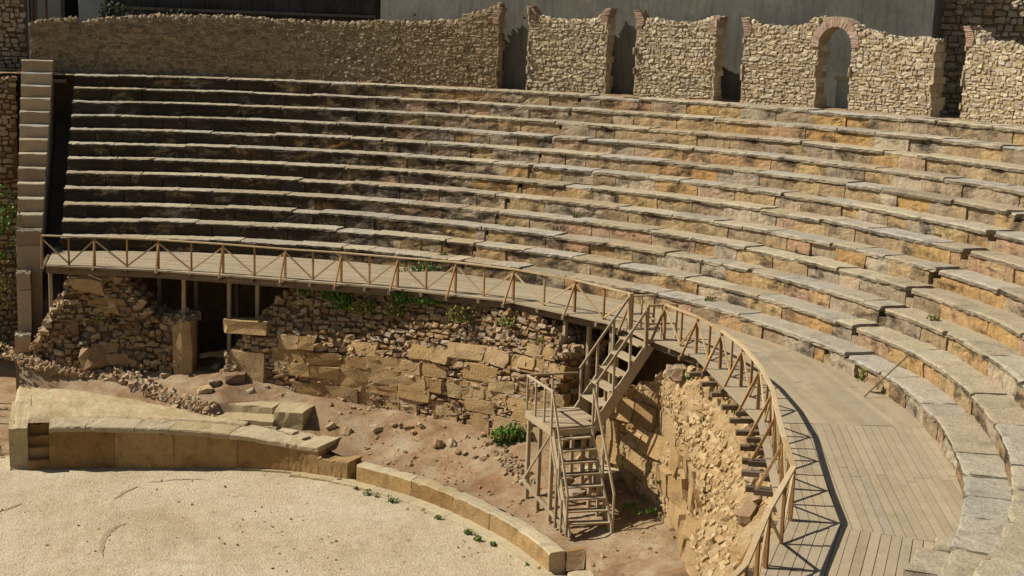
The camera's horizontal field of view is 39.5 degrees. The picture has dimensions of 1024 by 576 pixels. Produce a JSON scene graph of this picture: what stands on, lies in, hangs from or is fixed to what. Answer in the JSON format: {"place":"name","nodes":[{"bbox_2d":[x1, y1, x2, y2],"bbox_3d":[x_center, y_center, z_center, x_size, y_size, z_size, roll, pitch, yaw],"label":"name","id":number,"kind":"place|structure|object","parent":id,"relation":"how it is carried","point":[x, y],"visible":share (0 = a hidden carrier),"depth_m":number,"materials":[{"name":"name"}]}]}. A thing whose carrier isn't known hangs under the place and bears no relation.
{"place":"outdoors","nodes":[
{"label":"outdoors","id":0,"kind":"place"},
{"bbox_2d":[0,357,546,536],"bbox_3d":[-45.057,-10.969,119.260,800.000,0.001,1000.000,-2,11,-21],"label":"ground","id":1,"kind":"structure","parent":0,"point":[7,382],"depth_m":44.56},
{"bbox_2d":[0,328,9,352],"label":"bush","id":2,"kind":"object","parent":1,"relation":"on","point":[3,346],"visible":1,"depth_m":41.30,"materials":[{"name":"green plant"}]},
{"bbox_2d":[0,260,15,309],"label":"bush","id":3,"kind":"object","parent":1,"relation":"on","point":[2,286],"visible":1,"depth_m":42.48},
{"bbox_2d":[0,74,17,347],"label":"retaining wall","id":4,"kind":"structure","parent":1,"relation":"on","point":[8,180],"depth_m":49.31,"materials":[{"name":"stone"}]},
{"bbox_2d":[0,184,21,257],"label":"bush","id":5,"kind":"object","parent":1,"relation":"on","point":[3,254],"visible":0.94,"depth_m":42.98,"materials":[{"name":"green plant"}]},
{"bbox_2d":[8,401,29,470],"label":"moulded end block","id":6,"kind":"structure","parent":1,"relation":"on","point":[18,433],"depth_m":37.23,"materials":[{"name":"beige stone"}]},
{"bbox_2d":[14,59,54,392],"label":"stepped end wall","id":7,"kind":"structure","parent":1,"relation":"on","point":[37,127],"depth_m":44.66,"materials":[{"name":"stone"}]},
{"bbox_2d":[28,422,49,469],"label":"narrow steps","id":8,"kind":"structure","parent":1,"relation":"on","point":[38,450],"depth_m":37.49,"materials":[{"name":"stone"}]},
{"bbox_2d":[17,72,82,134],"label":"passage end wall","id":9,"kind":"structure","parent":1,"relation":"on","point":[63,96],"depth_m":50.15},
{"bbox_2d":[53,79,65,82],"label":"threshold slab","id":10,"kind":"structure","parent":9,"relation":"on","point":[59,80],"depth_m":49.67,"materials":[{"name":"stone"}]},
{"bbox_2d":[44,117,70,318],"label":"passage ramp","id":11,"kind":"structure","parent":1,"relation":"on","point":[61,149],"depth_m":47.09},
{"bbox_2d":[49,417,339,473],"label":"wall","id":12,"kind":"structure","parent":1,"relation":"on","point":[85,442],"depth_m":37.65,"materials":[{"name":"stone"}]},
{"bbox_2d":[318,452,362,478],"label":"wall","id":13,"kind":"structure","parent":1,"relation":"on","point":[332,464],"depth_m":37.36,"materials":[{"name":"stone"}]},
{"bbox_2d":[235,467,554,575],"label":"kerb","id":14,"kind":"structure","parent":1,"relation":"on","point":[520,556],"depth_m":34.95,"materials":[{"name":"beige stone"}]},
{"bbox_2d":[356,462,586,574],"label":"wall","id":15,"kind":"structure","parent":1,"relation":"on","point":[546,553],"depth_m":34.27,"materials":[{"name":"beige stone"}]},
{"bbox_2d":[63,180,991,385],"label":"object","id":16,"kind":"object","parent":1,"relation":"on","point":[213,302],"visible":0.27,"depth_m":44.35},
{"bbox_2d":[60,233,1011,575],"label":"seat tier","id":17,"kind":"object","parent":16,"relation":"on","point":[962,439],"visible":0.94,"depth_m":32.12,"materials":[{"name":"stone"}]},
{"bbox_2d":[62,217,1023,575],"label":"seat tier","id":18,"kind":"object","parent":17,"relation":"on","point":[996,411],"visible":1,"depth_m":35.17,"materials":[{"name":"stone"}]},
{"bbox_2d":[63,201,1023,575],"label":"seat tier","id":19,"kind":"object","parent":18,"relation":"on","point":[1001,365],"visible":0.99,"depth_m":38.77,"materials":[{"name":"stone"}]},
{"bbox_2d":[64,185,1023,355],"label":"seat tier","id":20,"kind":"object","parent":19,"relation":"on","point":[1005,327],"visible":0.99,"depth_m":40.03,"materials":[{"name":"stone"}]},
{"bbox_2d":[66,170,1023,317],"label":"seat tier","id":21,"kind":"object","parent":20,"relation":"on","point":[997,293],"visible":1,"depth_m":41.08,"materials":[{"name":"stone"}]},
{"bbox_2d":[67,156,1023,285],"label":"seat tier","id":22,"kind":"object","parent":21,"relation":"on","point":[1002,266],"visible":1,"depth_m":41.72,"materials":[{"name":"stone"}]},
{"bbox_2d":[68,141,1023,257],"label":"seat tier","id":23,"kind":"object","parent":22,"relation":"on","point":[1000,239],"visible":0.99,"depth_m":42.92,"materials":[{"name":"stone"}]},
{"bbox_2d":[70,127,1023,231],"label":"seat tier","id":24,"kind":"object","parent":23,"relation":"on","point":[1006,216],"visible":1,"depth_m":43.44,"materials":[{"name":"stone"}]},
{"bbox_2d":[71,114,1023,207],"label":"seat tier","id":25,"kind":"object","parent":24,"relation":"on","point":[964,187],"visible":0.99,"depth_m":44.38,"materials":[{"name":"stone"}]},
{"bbox_2d":[72,100,1023,185],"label":"seat tier","id":26,"kind":"object","parent":25,"relation":"on","point":[987,170],"visible":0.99,"depth_m":45.11,"materials":[{"name":"stone"}]},
{"bbox_2d":[73,86,1023,164],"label":"seat tier","id":27,"kind":"object","parent":26,"relation":"on","point":[1012,153],"visible":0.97,"depth_m":45.76,"materials":[{"name":"stone"}]},
{"bbox_2d":[74,74,1023,145],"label":"seat tier","id":28,"kind":"object","parent":27,"relation":"on","point":[995,132],"visible":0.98,"depth_m":46.63,"materials":[{"name":"stone"}]},
{"bbox_2d":[926,313,939,320],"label":"plant","id":29,"kind":"object","parent":19,"relation":"on","point":[932,317],"visible":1,"depth_m":30.29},
{"bbox_2d":[704,296,715,300],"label":"plant","id":30,"kind":"object","parent":17,"relation":"on","point":[708,299],"visible":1,"depth_m":36.24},
{"bbox_2d":[854,365,868,381],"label":"weed tuft","id":31,"kind":"object","parent":17,"relation":"on","point":[862,377],"visible":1,"depth_m":28.98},
{"bbox_2d":[567,570,593,575],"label":"wall","id":32,"kind":"structure","parent":1,"relation":"on","point":[582,573],"depth_m":30.03,"materials":[{"name":"beige stone"}]},
{"bbox_2d":[0,456,566,575],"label":"orchestra floor","id":33,"kind":"structure","parent":0,"point":[199,531],"depth_m":33.39,"materials":[{"name":"sand"}]},
{"bbox_2d":[99,523,126,556],"bbox_3d":[-9.193,5.715,32.466,0.395,0.022,2.187,2,10,-1],"label":"scuff mark","id":34,"kind":"object","parent":33,"relation":"on","point":[103,539],"visible":1,"depth_m":32.60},
{"bbox_2d":[114,486,138,498],"bbox_3d":[-9.690,5.107,35.733,0.131,0.028,1.220,5,11,16],"label":"scuff mark","id":35,"kind":"object","parent":33,"relation":"on","point":[121,493],"visible":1,"depth_m":35.77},
{"bbox_2d":[152,479,194,481],"bbox_3d":[-8.669,4.949,36.840,1.478,0.027,0.110,-1,11,-18],"label":"scuff mark","id":36,"kind":"object","parent":33,"relation":"on","point":[172,479],"visible":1,"depth_m":36.82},
{"bbox_2d":[0,473,510,575],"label":"gravel grit","id":37,"kind":"object","parent":33,"relation":"on","point":[462,556],"visible":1,"depth_m":32.97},
{"bbox_2d":[362,488,372,495],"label":"kerb weed","id":38,"kind":"object","parent":33,"relation":"on","point":[367,493],"visible":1,"depth_m":36.15,"materials":[{"name":"green plant"}]},
{"bbox_2d":[386,494,399,502],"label":"kerb weed","id":39,"kind":"object","parent":33,"relation":"on","point":[391,499],"visible":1,"depth_m":35.68,"materials":[{"name":"green plant"}]},
{"bbox_2d":[464,528,473,534],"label":"kerb weed","id":40,"kind":"object","parent":33,"relation":"on","point":[467,532],"visible":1,"depth_m":33.58,"materials":[{"name":"green plant"}]},
{"bbox_2d":[473,535,481,540],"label":"kerb weed","id":41,"kind":"object","parent":33,"relation":"on","point":[478,537],"visible":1,"depth_m":33.16,"materials":[{"name":"green plant"}]},
{"bbox_2d":[14,344,689,575],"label":"sloping earth","id":42,"kind":"structure","parent":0,"point":[486,474],"depth_m":36.83,"materials":[{"name":"soil"}]},
{"bbox_2d":[78,346,109,370],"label":"boulder","id":43,"kind":"object","parent":42,"relation":"on","point":[91,358],"visible":1,"depth_m":41.08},
{"bbox_2d":[0,341,220,416],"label":"rubble ridge","id":44,"kind":"structure","parent":42,"relation":"on","point":[149,387],"depth_m":40.81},
{"bbox_2d":[29,275,201,374],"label":"ruin","id":45,"kind":"object","parent":42,"relation":"on","point":[132,330],"visible":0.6,"depth_m":41.40,"materials":[{"name":"stone"}]},
{"bbox_2d":[64,318,78,337],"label":"boulder","id":46,"kind":"object","parent":45,"relation":"on","point":[73,328],"visible":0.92,"depth_m":41.51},
{"bbox_2d":[68,274,104,295],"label":"boulder","id":47,"kind":"object","parent":45,"relation":"on","point":[94,284],"visible":0.74,"depth_m":41.03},
{"bbox_2d":[91,313,102,322],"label":"weed tuft","id":48,"kind":"object","parent":45,"relation":"attached to","point":[96,319],"visible":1,"depth_m":41.03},
{"bbox_2d":[173,317,196,373],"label":"upright pier block","id":49,"kind":"structure","parent":45,"relation":"on","point":[184,341],"depth_m":40.84,"materials":[{"name":"stone"}]},
{"bbox_2d":[15,386,249,426],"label":"packed platform","id":50,"kind":"structure","parent":42,"relation":"on","point":[54,403],"depth_m":38.96,"materials":[{"name":"sand"}]},
{"bbox_2d":[159,371,171,377],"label":"loose stone","id":51,"kind":"object","parent":42,"relation":"on","point":[163,374],"visible":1,"depth_m":40.93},
{"bbox_2d":[197,384,212,394],"bbox_3d":[-8.576,2.867,39.853,0.422,0.295,0.389,-2,11,-21],"label":"loose stone","id":52,"kind":"object","parent":42,"relation":"on","point":[206,389],"visible":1,"depth_m":39.71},
{"bbox_2d":[208,378,219,387],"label":"loose stone","id":53,"kind":"object","parent":42,"relation":"on","point":[212,383],"visible":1,"depth_m":40.03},
{"bbox_2d":[210,363,220,368],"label":"loose stone","id":54,"kind":"object","parent":42,"relation":"on","point":[216,366],"visible":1,"depth_m":41.34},
{"bbox_2d":[221,371,246,383],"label":"loose stone","id":55,"kind":"object","parent":42,"relation":"on","point":[233,377],"visible":1,"depth_m":40.25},
{"bbox_2d":[229,350,267,382],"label":"base block","id":56,"kind":"structure","parent":42,"relation":"on","point":[255,369],"depth_m":40.44,"materials":[{"name":"stone"}]},
{"bbox_2d":[246,387,254,393],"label":"loose stone","id":57,"kind":"object","parent":42,"relation":"on","point":[250,390],"visible":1,"depth_m":39.95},
{"bbox_2d":[217,401,314,430],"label":"ledge block","id":58,"kind":"structure","parent":42,"relation":"on","point":[289,414],"depth_m":38.94,"materials":[{"name":"beige stone"}]},
{"bbox_2d":[326,422,335,429],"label":"loose stone","id":59,"kind":"object","parent":42,"relation":"on","point":[330,425],"visible":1,"depth_m":38.60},
{"bbox_2d":[339,426,351,435],"bbox_3d":[-4.502,3.866,38.548,0.359,0.287,0.290,5,11,17],"label":"loose stone","id":60,"kind":"object","parent":42,"relation":"on","point":[346,430],"visible":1,"depth_m":38.48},
{"bbox_2d":[370,424,381,431],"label":"loose stone","id":61,"kind":"object","parent":42,"relation":"on","point":[375,427],"visible":1,"depth_m":38.47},
{"bbox_2d":[403,424,412,430],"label":"loose stone","id":62,"kind":"object","parent":42,"relation":"on","point":[407,427],"visible":1,"depth_m":38.24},
{"bbox_2d":[224,288,607,448],"bbox_3d":[-2.769,2.163,39.674,11.486,4.299,3.070,7,11,25],"label":"ruin","id":63,"kind":"object","parent":42,"relation":"on","point":[430,361],"visible":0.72,"depth_m":38.78,"materials":[{"name":"stone"}]},
{"bbox_2d":[223,318,271,335],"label":"lintel block","id":64,"kind":"structure","parent":63,"relation":"on","point":[251,326],"depth_m":40.23,"materials":[{"name":"stone"}]},
{"bbox_2d":[295,288,309,294],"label":"weed clump","id":65,"kind":"object","parent":63,"relation":"on","point":[301,291],"visible":0.59,"depth_m":40.26,"materials":[{"name":"green plant"}]},
{"bbox_2d":[319,290,350,301],"bbox_3d":[-4.907,0.096,40.100,1.022,0.540,0.737,-2,11,-21],"label":"weed clump","id":66,"kind":"object","parent":63,"relation":"on","point":[329,294],"visible":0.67,"depth_m":39.90,"materials":[{"name":"green plant"}]},
{"bbox_2d":[333,292,354,309],"bbox_3d":[-4.720,0.323,39.990,0.643,0.554,0.690,-2,11,-21],"label":"weed clump","id":67,"kind":"object","parent":63,"relation":"on","point":[341,304],"visible":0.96,"depth_m":39.85,"materials":[{"name":"green plant"}]},
{"bbox_2d":[348,299,380,315],"bbox_3d":[-4.119,0.518,39.703,1.004,0.436,0.731,-2,11,-21],"label":"weed clump","id":68,"kind":"object","parent":63,"relation":"on","point":[365,307],"visible":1,"depth_m":39.59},
{"bbox_2d":[383,300,406,317],"bbox_3d":[-3.236,0.558,39.355,0.640,0.471,0.705,-2,11,-21],"label":"weed clump","id":69,"kind":"object","parent":63,"relation":"on","point":[396,308],"visible":1,"depth_m":39.26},
{"bbox_2d":[391,290,418,303],"bbox_3d":[-2.759,0.181,39.203,1.172,0.456,0.748,-2,11,-21],"label":"weed clump","id":70,"kind":"object","parent":63,"relation":"on","point":[402,298],"visible":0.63,"depth_m":38.98,"materials":[{"name":"green plant"}]},
{"bbox_2d":[417,295,448,305],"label":"weed clump","id":71,"kind":"object","parent":63,"relation":"on","point":[426,300],"visible":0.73,"depth_m":38.71,"materials":[{"name":"green plant"}]},
{"bbox_2d":[445,304,481,322],"bbox_3d":[-1.220,0.674,38.315,1.126,0.500,0.703,-2,11,-21],"label":"weed clump","id":72,"kind":"object","parent":63,"relation":"on","point":[453,318],"visible":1,"depth_m":38.20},
{"bbox_2d":[496,312,517,326],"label":"weed clump","id":73,"kind":"object","parent":63,"relation":"on","point":[501,321],"visible":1,"depth_m":37.40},
{"bbox_2d":[534,332,544,345],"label":"weed tuft","id":74,"kind":"object","parent":63,"relation":"on","point":[542,337],"visible":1,"depth_m":36.24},
{"bbox_2d":[417,422,424,428],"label":"loose stone","id":75,"kind":"object","parent":42,"relation":"on","point":[420,425],"visible":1,"depth_m":38.17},
{"bbox_2d":[432,438,443,447],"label":"loose stone","id":76,"kind":"object","parent":42,"relation":"on","point":[438,443],"visible":1,"depth_m":37.31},
{"bbox_2d":[445,438,456,447],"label":"loose stone","id":77,"kind":"object","parent":42,"relation":"on","point":[451,443],"visible":1,"depth_m":37.27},
{"bbox_2d":[279,393,675,575],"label":"pebbles","id":78,"kind":"object","parent":42,"relation":"on","point":[410,464],"visible":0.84,"depth_m":35.88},
{"bbox_2d":[40,246,962,575],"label":"walkway","id":79,"kind":"structure","parent":42,"relation":"on","point":[874,470],"depth_m":27.30,"materials":[{"name":"wood"}]},
{"bbox_2d":[40,235,633,330],"bbox_3d":[-4.936,-0.363,38.458,17.544,0.965,2.405,6,11,20],"label":"railing","id":80,"kind":"object","parent":79,"relation":"on","point":[397,262],"visible":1,"depth_m":39.20,"materials":[{"name":"wood"}]},
{"bbox_2d":[399,262,440,271],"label":"weed strip","id":81,"kind":"object","parent":79,"relation":"on","point":[414,269],"visible":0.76,"depth_m":41.76,"materials":[{"name":"green plant"}]},
{"bbox_2d":[649,304,796,575],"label":"railing","id":82,"kind":"object","parent":79,"relation":"on","point":[780,446],"visible":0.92,"depth_m":24.09,"materials":[{"name":"wood"}]},
{"bbox_2d":[864,353,909,396],"bbox_3d":[7.530,1.751,28.671,1.009,0.858,0.022,-2,11,-19],"label":"leaning rod","id":83,"kind":"object","parent":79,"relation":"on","point":[886,375],"visible":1,"depth_m":28.66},
{"bbox_2d":[903,537,953,575],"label":"stepping blocks","id":84,"kind":"structure","parent":79,"relation":"on","point":[927,562],"depth_m":18.79,"materials":[{"name":"stone"}]},
{"bbox_2d":[477,432,535,484],"bbox_3d":[-0.210,4.351,36.199,0.686,0.689,2.949,-5,12,-34],"label":"stone spill","id":85,"kind":"object","parent":42,"relation":"on","point":[511,463],"visible":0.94,"depth_m":35.94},
{"bbox_2d":[486,422,532,445],"bbox_3d":[0.003,3.796,36.977,1.437,0.658,0.868,-2,11,-21],"label":"green bush","id":86,"kind":"object","parent":42,"relation":"on","point":[501,434],"visible":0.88,"depth_m":36.79,"materials":[{"name":"green plant"}]},
{"bbox_2d":[562,477,572,484],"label":"loose stone","id":87,"kind":"object","parent":42,"relation":"on","point":[569,480],"visible":0.36,"depth_m":34.56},
{"bbox_2d":[564,488,585,495],"bbox_3d":[1.534,4.924,34.102,0.464,0.332,0.536,-2,11,-21],"label":"loose stone","id":88,"kind":"object","parent":42,"relation":"on","point":[576,492],"visible":0.4,"depth_m":33.92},
{"bbox_2d":[579,464,620,482],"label":"foundation slab","id":89,"kind":"structure","parent":42,"relation":"on","point":[615,472],"depth_m":34.67,"materials":[{"name":"beige stone"}]},
{"bbox_2d":[523,293,678,536],"bbox_3d":[2.353,2.940,33.269,3.260,5.174,3.043,-2,11,-21],"label":"wooden stair","id":90,"kind":"object","parent":42,"relation":"on","point":[552,421],"visible":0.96,"depth_m":33.32,"materials":[{"name":"wood"}]},
{"bbox_2d":[622,499,660,515],"bbox_3d":[3.047,5.054,33.023,0.968,0.228,0.836,6,11,23],"label":"grass tuft","id":91,"kind":"object","parent":42,"relation":"on","point":[634,505],"visible":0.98,"depth_m":32.87,"materials":[{"name":"green plant"}]},
{"bbox_2d":[595,364,923,575],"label":"ruin","id":92,"kind":"object","parent":42,"relation":"on","point":[680,441],"visible":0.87,"depth_m":31.22,"materials":[{"name":"stone"}]},
{"bbox_2d":[666,364,679,376],"bbox_3d":[3.767,1.901,32.930,0.434,0.304,0.392,-2,11,-21],"label":"crest stone","id":93,"kind":"object","parent":92,"relation":"on","point":[670,369],"visible":0.58,"depth_m":32.83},
{"bbox_2d":[671,368,687,381],"bbox_3d":[3.874,2.001,32.502,0.431,0.397,0.519,10,13,39],"label":"crest stone","id":94,"kind":"object","parent":92,"relation":"on","point":[677,375],"visible":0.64,"depth_m":32.33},
{"bbox_2d":[735,501,759,526],"bbox_3d":[3.836,3.666,23.191,0.390,0.427,0.481,10,13,39],"label":"crest stone","id":95,"kind":"object","parent":92,"relation":"on","point":[745,514],"visible":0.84,"depth_m":23.04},
{"bbox_2d":[743,477,758,484],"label":"crest stone","id":96,"kind":"object","parent":92,"relation":"on","point":[750,480],"visible":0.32,"depth_m":24.80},
{"bbox_2d":[740,494,762,506],"bbox_3d":[3.997,3.564,23.714,0.342,0.255,0.321,-2,11,-21],"label":"crest stone","id":97,"kind":"object","parent":92,"relation":"on","point":[757,499],"visible":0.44,"depth_m":23.63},
{"bbox_2d":[745,466,759,469],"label":"crest stone","id":98,"kind":"object","parent":92,"relation":"on","point":[752,468],"visible":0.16,"depth_m":25.55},
{"bbox_2d":[750,528,764,540],"bbox_3d":[3.835,3.849,22.155,0.270,0.293,0.208,11,14,42],"label":"crest stone","id":99,"kind":"object","parent":92,"relation":"on","point":[752,535],"visible":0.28,"depth_m":22.09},
{"bbox_2d":[0,71,1023,126],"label":"terrace","id":100,"kind":"structure","parent":0,"point":[830,108],"depth_m":44.08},
{"bbox_2d":[28,2,507,88],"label":"arcade wall","id":101,"kind":"structure","parent":100,"relation":"on","point":[467,49],"depth_m":50.80,"materials":[{"name":"beige stone"}]},
{"bbox_2d":[526,6,617,93],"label":"arcade wall","id":102,"kind":"structure","parent":100,"relation":"on","point":[571,55],"depth_m":48.50,"materials":[{"name":"beige stone"}]},
{"bbox_2d":[632,10,728,100],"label":"arcade wall","id":103,"kind":"structure","parent":100,"relation":"on","point":[680,60],"depth_m":46.49,"materials":[{"name":"beige stone"}]},
{"bbox_2d":[834,76,849,107],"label":"masonry box","id":104,"kind":"object","parent":100,"relation":"on","point":[842,90],"visible":0.29,"depth_m":43.91,"materials":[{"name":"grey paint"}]},
{"bbox_2d":[740,15,946,116],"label":"arcade wall","id":105,"kind":"structure","parent":100,"relation":"on","point":[887,73],"depth_m":42.43,"materials":[{"name":"beige stone"}]},
{"bbox_2d":[959,25,1023,123],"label":"arcade wall","id":106,"kind":"structure","parent":100,"relation":"on","point":[992,81],"depth_m":38.53,"materials":[{"name":"beige stone"}]},
{"bbox_2d":[205,80,960,116],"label":"hillside ground","id":107,"kind":"structure","parent":0,"point":[953,114],"depth_m":45.97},
{"bbox_2d":[0,0,27,166],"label":"boundary wall","id":108,"kind":"structure","parent":107,"relation":"on","point":[13,52],"depth_m":50.97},
{"bbox_2d":[27,0,107,59],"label":"annex","id":109,"kind":"object","parent":107,"relation":"on","point":[83,10],"visible":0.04,"depth_m":55.13,"materials":[{"name":"grey paint"}]},
{"bbox_2d":[98,0,133,17],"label":"shrub","id":110,"kind":"object","parent":107,"relation":"on","point":[123,8],"visible":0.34,"depth_m":52.80,"materials":[{"name":"green plant"}]},
{"bbox_2d":[156,7,188,14],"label":"shrub","id":111,"kind":"object","parent":107,"relation":"on","point":[170,11],"visible":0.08,"depth_m":53.10,"materials":[{"name":"green plant"}]},
{"bbox_2d":[24,0,380,59],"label":"shaded building","id":112,"kind":"structure","parent":107,"relation":"on","point":[378,9],"depth_m":61.07,"materials":[{"name":"grey concrete"}]},
{"bbox_2d":[108,0,375,21],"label":"dark house","id":113,"kind":"structure","parent":107,"relation":"on","point":[338,10],"depth_m":57.61,"materials":[{"name":"paint"}]},
{"bbox_2d":[381,0,943,106],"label":"concrete building","id":114,"kind":"structure","parent":107,"relation":"on","point":[912,18],"depth_m":46.96,"materials":[{"name":"grey"}]},
{"bbox_2d":[940,0,1023,113],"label":"rubble building","id":115,"kind":"structure","parent":107,"relation":"on","point":[1000,20],"depth_m":45.63,"materials":[{"name":"stone"}]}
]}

